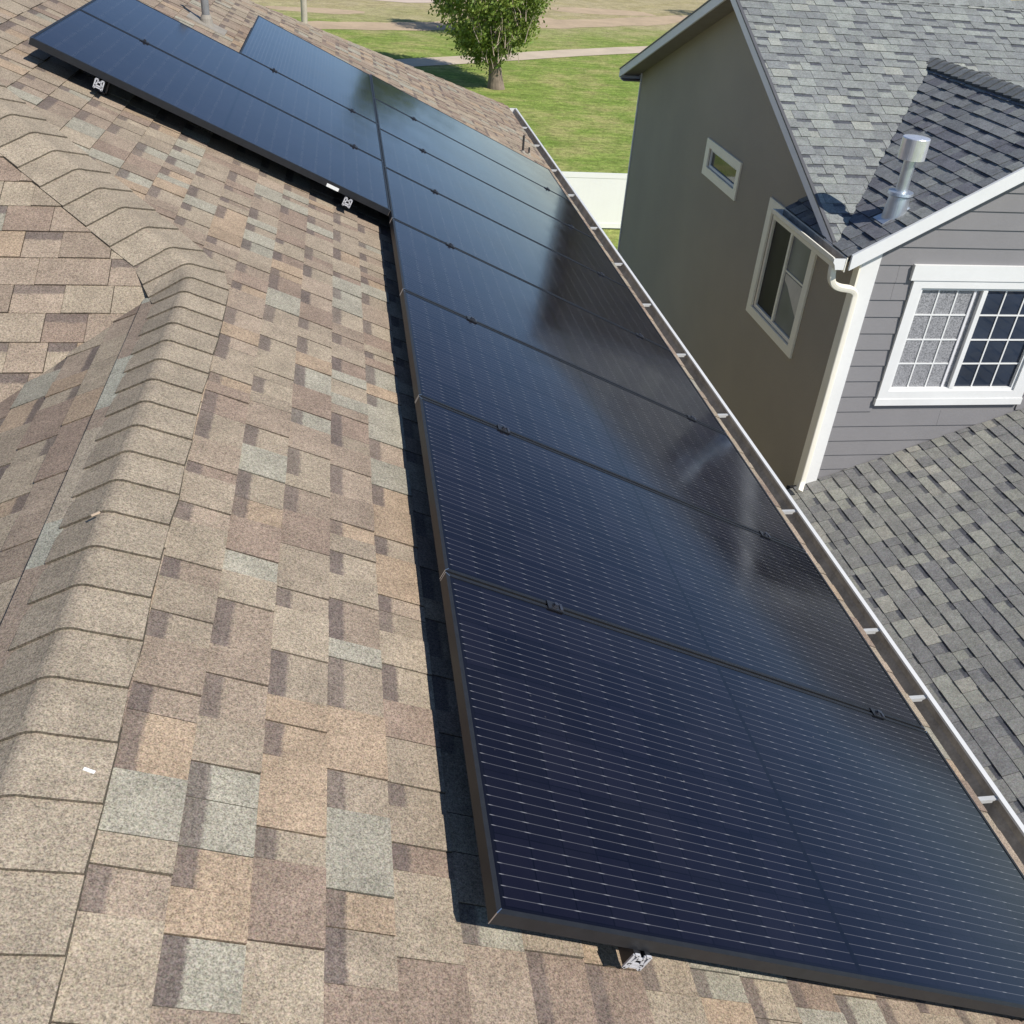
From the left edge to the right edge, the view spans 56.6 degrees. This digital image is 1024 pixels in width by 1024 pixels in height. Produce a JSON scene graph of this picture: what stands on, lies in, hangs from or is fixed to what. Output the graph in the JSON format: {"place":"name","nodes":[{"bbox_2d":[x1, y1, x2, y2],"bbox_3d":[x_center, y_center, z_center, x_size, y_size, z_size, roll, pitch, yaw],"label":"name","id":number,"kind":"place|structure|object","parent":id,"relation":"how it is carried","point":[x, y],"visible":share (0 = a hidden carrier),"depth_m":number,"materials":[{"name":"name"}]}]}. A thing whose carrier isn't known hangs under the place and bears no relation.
{"place":"outdoors","nodes":[
{"label":"outdoors","id":0,"kind":"place"},
{"bbox_2d":[300,0,307,23],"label":"light pole","id":1,"kind":"object","parent":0,"point":[304,18],"visible":0.2,"depth_m":35.85,"materials":[{"name":"beige metal"}]},
{"bbox_2d":[379,0,444,2],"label":"dirt road","id":2,"kind":"structure","parent":0,"point":[417,1],"depth_m":69.02,"materials":[{"name":"beige soil"}]},
{"bbox_2d":[308,15,686,30],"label":"dirt track","id":3,"kind":"structure","parent":0,"point":[575,23],"depth_m":63.24,"materials":[{"name":"beige soil"}]},
{"bbox_2d":[250,0,1015,248],"bbox_3d":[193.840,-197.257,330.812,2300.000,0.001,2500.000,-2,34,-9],"label":"ground","id":4,"kind":"structure","parent":0,"point":[577,113],"depth_m":49.09,"materials":[{"name":"green plant"}]},
{"bbox_2d":[266,6,364,13],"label":"dirt patch","id":5,"kind":"object","parent":4,"relation":"on","point":[325,10],"visible":0.89,"depth_m":61.75,"materials":[{"name":"beige soil"}]},
{"bbox_2d":[428,0,557,89],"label":"leafy tree","id":6,"kind":"object","parent":4,"relation":"on","point":[492,41],"visible":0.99,"depth_m":41.60,"materials":[{"name":"green plant"}]},
{"bbox_2d":[435,12,555,19],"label":"dirt patch","id":7,"kind":"object","parent":4,"relation":"on","point":[544,18],"visible":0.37,"depth_m":66.07,"materials":[{"name":"beige soil"}]},
{"bbox_2d":[0,0,1023,1023],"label":"brown shingled house","id":8,"kind":"structure","parent":4,"relation":"on","point":[225,666],"depth_m":2.35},
{"bbox_2d":[83,767,95,773],"bbox_3d":[-0.780,0.477,1.752,0.023,0.012,0.010,-2,34,-9],"label":"white scrap","id":9,"kind":"object","parent":8,"relation":"on","point":[89,770],"visible":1,"depth_m":1.75,"materials":[{"name":"white paper"}]},
{"bbox_2d":[93,77,110,94],"bbox_3d":[-2.274,-2.714,5.642,0.220,0.134,2.169,-2,34,-9],"label":"mounting rail","id":10,"kind":"object","parent":8,"relation":"attached to","point":[99,85],"visible":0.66,"depth_m":4.79,"materials":[{"name":"silver metal"}]},
{"bbox_2d":[338,194,352,208],"bbox_3d":[-1.259,-2.813,6.906,0.220,0.134,4.033,-2,34,-9],"label":"mounting rail","id":11,"kind":"object","parent":8,"relation":"attached to","point":[347,201],"visible":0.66,"depth_m":5.28,"materials":[{"name":"silver metal"}]},
{"bbox_2d":[28,9,390,215],"bbox_3d":[-1.598,-2.297,5.422,1.915,0.049,1.076,20,28,-22],"label":"solar panel","id":12,"kind":"object","parent":11,"relation":"attached to","point":[144,69],"visible":1,"depth_m":5.29,"materials":[{"name":"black glass"}]},
{"bbox_2d":[78,0,382,160],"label":"solar panel","id":13,"kind":"object","parent":11,"relation":"attached to","point":[195,48],"visible":0.87,"depth_m":6.22,"materials":[{"name":"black glass"}]},
{"bbox_2d":[239,15,377,123],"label":"solar panel","id":14,"kind":"object","parent":11,"relation":"attached to","point":[288,54],"visible":0.78,"depth_m":7.53,"materials":[{"name":"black glass"}]},
{"bbox_2d":[618,947,651,970],"bbox_3d":[-0.435,-1.472,5.471,0.220,0.134,8.633,-2,34,-9],"label":"mounting rail","id":15,"kind":"object","parent":8,"relation":"attached to","point":[638,960],"visible":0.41,"depth_m":1.95,"materials":[{"name":"silver metal"}]},
{"bbox_2d":[370,74,569,200],"bbox_3d":[-0.393,-3.391,8.629,1.915,0.036,1.053,20,28,-22],"label":"solar panel","id":16,"kind":"object","parent":15,"relation":"on","point":[449,126],"visible":0.71,"depth_m":8.59,"materials":[{"name":"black glass"}]},
{"bbox_2d":[378,128,627,287],"bbox_3d":[-0.075,-2.210,6.911,1.915,0.049,1.074,20,28,-22],"label":"solar panel","id":17,"kind":"object","parent":15,"relation":"on","point":[420,166],"visible":0.85,"depth_m":6.85,"materials":[{"name":"black glass"}]},
{"bbox_2d":[384,167,670,350],"bbox_3d":[0.083,-1.614,6.049,1.915,0.049,1.074,20,28,-22],"label":"solar panel","id":18,"kind":"object","parent":15,"relation":"attached to","point":[434,213],"visible":0.83,"depth_m":5.98,"materials":[{"name":"black glass"}]},
{"bbox_2d":[389,218,726,433],"bbox_3d":[0.242,-1.018,5.186,1.915,0.049,1.074,20,28,-22],"label":"solar panel","id":19,"kind":"object","parent":15,"relation":"attached to","point":[449,276],"visible":0.88,"depth_m":5.11,"materials":[{"name":"black glass"}]},
{"bbox_2d":[415,396,924,729],"bbox_3d":[0.558,0.175,3.462,1.915,0.049,1.074,20,28,-22],"label":"solar panel","id":20,"kind":"object","parent":15,"relation":"on","point":[511,513],"visible":0.89,"depth_m":3.34,"materials":[{"name":"black glass"}]},
{"bbox_2d":[394,46,647,66],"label":"footpath","id":21,"kind":"structure","parent":4,"relation":"on","point":[431,61],"depth_m":52.81,"materials":[{"name":"concrete"}]},
{"bbox_2d":[561,171,626,227],"bbox_3d":[2.225,-8.850,26.981,17.230,1.650,0.150,-2,34,-9],"label":"white fence","id":22,"kind":"object","parent":4,"relation":"on","point":[601,195],"visible":0.08,"depth_m":26.90,"materials":[{"name":"plastic"}]},
{"bbox_2d":[540,7,655,15],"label":"dirt patch","id":23,"kind":"object","parent":4,"relation":"on","point":[597,11],"visible":0.85,"depth_m":72.03,"materials":[{"name":"beige soil"}]},
{"bbox_2d":[617,0,1023,824],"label":"grey neighbour house","id":24,"kind":"structure","parent":0,"point":[821,244],"depth_m":10.05,"materials":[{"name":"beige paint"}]},
{"bbox_2d":[701,137,742,200],"bbox_3d":[2.757,-4.494,12.422,0.072,0.465,1.310,-2,34,-9],"label":"small window","id":25,"kind":"structure","parent":24,"relation":"in","point":[723,163],"depth_m":12.41,"materials":[{"name":"beige paint"}]},
{"bbox_2d":[746,197,816,358],"bbox_3d":[3.074,-2.675,10.792,0.074,1.380,1.397,-2,34,-9],"label":"large side window","id":26,"kind":"structure","parent":24,"relation":"in","point":[788,265],"depth_m":10.87,"materials":[{"name":"beige paint"}]},
{"bbox_2d":[873,264,1023,405],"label":"front window","id":27,"kind":"structure","parent":24,"relation":"in","point":[959,337],"depth_m":9.78,"materials":[{"name":"white paint"}]},
{"bbox_3d":[0.696,-1.078,6.006,0.220,0.134,8.643,-2,34,-9],"label":"mounting rail","id":28,"kind":"object","parent":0,"visible":0},
{"bbox_2d":[374,98,594,238],"bbox_3d":[-0.233,-2.806,7.773,1.915,0.049,1.074,20,28,-22],"label":"solar panel","id":29,"kind":"object","parent":28,"relation":"on","point":[411,130],"visible":0.78,"depth_m":7.72,"materials":[{"name":"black glass"}]},
{"bbox_2d":[400,290,805,551],"bbox_3d":[0.400,-0.421,4.324,1.915,0.049,1.074,20,28,-22],"label":"solar panel","id":30,"kind":"object","parent":28,"relation":"attached to","point":[470,367],"visible":0.92,"depth_m":4.23,"materials":[{"name":"black glass"}]},
{"bbox_2d":[440,572,1023,1017],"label":"solar panel","id":31,"kind":"object","parent":28,"relation":"on","point":[636,792],"visible":1,"depth_m":2.41,"materials":[{"name":"black glass"}]}
]}

